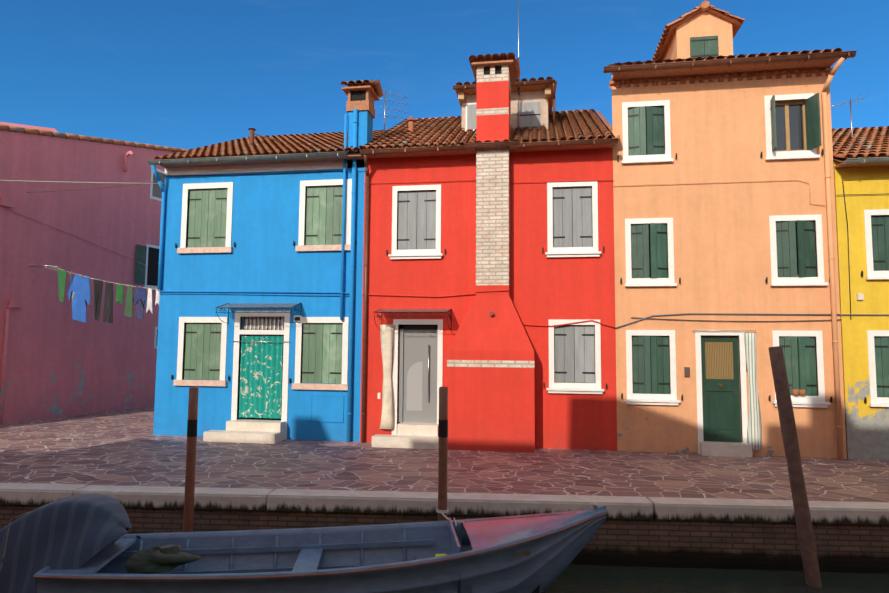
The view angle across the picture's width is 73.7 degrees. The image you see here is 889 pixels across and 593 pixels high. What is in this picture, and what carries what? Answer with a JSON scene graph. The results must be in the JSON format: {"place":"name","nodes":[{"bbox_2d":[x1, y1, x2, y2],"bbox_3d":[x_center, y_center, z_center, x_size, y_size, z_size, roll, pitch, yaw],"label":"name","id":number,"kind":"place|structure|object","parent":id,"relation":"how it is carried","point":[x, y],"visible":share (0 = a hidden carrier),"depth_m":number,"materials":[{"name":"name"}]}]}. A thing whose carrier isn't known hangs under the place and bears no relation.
{"place":"outdoors","nodes":[
{"label":"outdoors","id":0,"kind":"place"},
{"bbox_2d":[183,387,198,531],"bbox_3d":[-3.324,2.896,7.695,0.124,3.400,0.124,0,-5,9],"label":"mooring post","id":1,"kind":"object","parent":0,"point":[192,421],"visible":0.81,"depth_m":7.71,"materials":[{"name":"brown wood"}]},
{"bbox_2d":[147,79,391,443],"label":"blue house","id":2,"kind":"structure","parent":0,"point":[260,276],"depth_m":13.29,"materials":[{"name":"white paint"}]},
{"bbox_2d":[438,387,447,520],"bbox_3d":[-0.026,2.884,7.516,0.124,3.446,0.124,0,-5,9],"label":"mooring post","id":3,"kind":"object","parent":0,"point":[442,447],"visible":0.73,"depth_m":7.54,"materials":[{"name":"brown wood"}]},
{"bbox_2d":[0,406,888,501],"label":"pavement","id":4,"kind":"structure","parent":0,"point":[123,448],"depth_m":10.08,"materials":[{"name":"stone"}]},
{"bbox_2d":[0,122,187,424],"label":"pink house","id":5,"kind":"structure","parent":4,"relation":"on","point":[57,360],"depth_m":16.80,"materials":[{"name":"paint"}]},
{"bbox_2d":[0,180,163,192],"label":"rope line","id":6,"kind":"object","parent":5,"relation":"attached to","point":[81,182],"visible":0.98,"depth_m":13.75,"materials":[{"name":"white fabric"}]},
{"bbox_2d":[29,265,159,322],"bbox_3d":[-8.738,-0.080,14.878,4.645,1.516,0.344,-1,-5,19],"label":"washing line","id":7,"kind":"object","parent":5,"relation":"attached to","point":[79,295],"visible":0.94,"depth_m":14.70,"materials":[{"name":"multicoloured fabric"}]},
{"bbox_2d":[603,0,856,459],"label":"peach house","id":8,"kind":"structure","parent":4,"relation":"on","point":[726,256],"depth_m":11.82,"materials":[{"name":"orange paint"}]},
{"bbox_2d":[0,0,888,149],"label":"sky","id":9,"kind":"structure","parent":0,"point":[183,74],"materials":[{"name":"blue"}]},
{"bbox_2d":[359,0,619,452],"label":"red house","id":10,"kind":"structure","parent":0,"point":[488,298],"depth_m":12.44,"materials":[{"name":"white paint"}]},
{"bbox_2d":[542,565,888,592],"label":"canal water","id":11,"kind":"structure","parent":0,"point":[595,579],"depth_m":7.37,"materials":[{"name":"green liquid"}]},
{"bbox_2d":[34,502,607,592],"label":"boat","id":12,"kind":"object","parent":11,"relation":"on","point":[534,553],"visible":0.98,"depth_m":6.73,"materials":[{"name":"grey"}]},
{"bbox_2d":[0,494,131,592],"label":"covered outboard","id":13,"kind":"object","parent":12,"relation":"attached to","point":[74,532],"visible":0.96,"depth_m":6.14,"materials":[{"name":"grey fabric"}]},
{"bbox_2d":[124,544,200,573],"bbox_3d":[-3.148,2.861,6.556,0.852,0.168,0.640,0,-5,9],"label":"tarp","id":14,"kind":"object","parent":12,"relation":"on","point":[164,558],"visible":1,"depth_m":6.41,"materials":[{"name":"green fabric"}]},
{"bbox_2d":[136,508,463,538],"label":"mooring lines","id":15,"kind":"object","parent":12,"relation":"attached to","point":[442,512],"visible":0.19,"depth_m":7.45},
{"bbox_2d":[831,94,888,459],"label":"yellow house","id":16,"kind":"structure","parent":0,"point":[861,169],"depth_m":11.37,"materials":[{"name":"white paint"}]},
{"label":"ground","id":17,"kind":"structure","parent":0,"visible":0},
{"bbox_2d":[0,505,888,573],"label":"quay wall","id":18,"kind":"structure","parent":17,"relation":"on","point":[745,546],"depth_m":7.85,"materials":[{"name":"brick"}]},
{"bbox_2d":[0,483,888,525],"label":"quay coping","id":19,"kind":"object","parent":18,"relation":"on","point":[503,505],"visible":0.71,"depth_m":8.07,"materials":[{"name":"grey stone"}]},
{"bbox_2d":[768,346,821,587],"bbox_3d":[4.456,2.634,7.393,0.612,4.013,0.178,-1,-5,19],"label":"mooring post","id":20,"kind":"object","parent":17,"relation":"on","point":[807,544],"visible":0.96,"depth_m":7.39,"materials":[{"name":"brown wood"}]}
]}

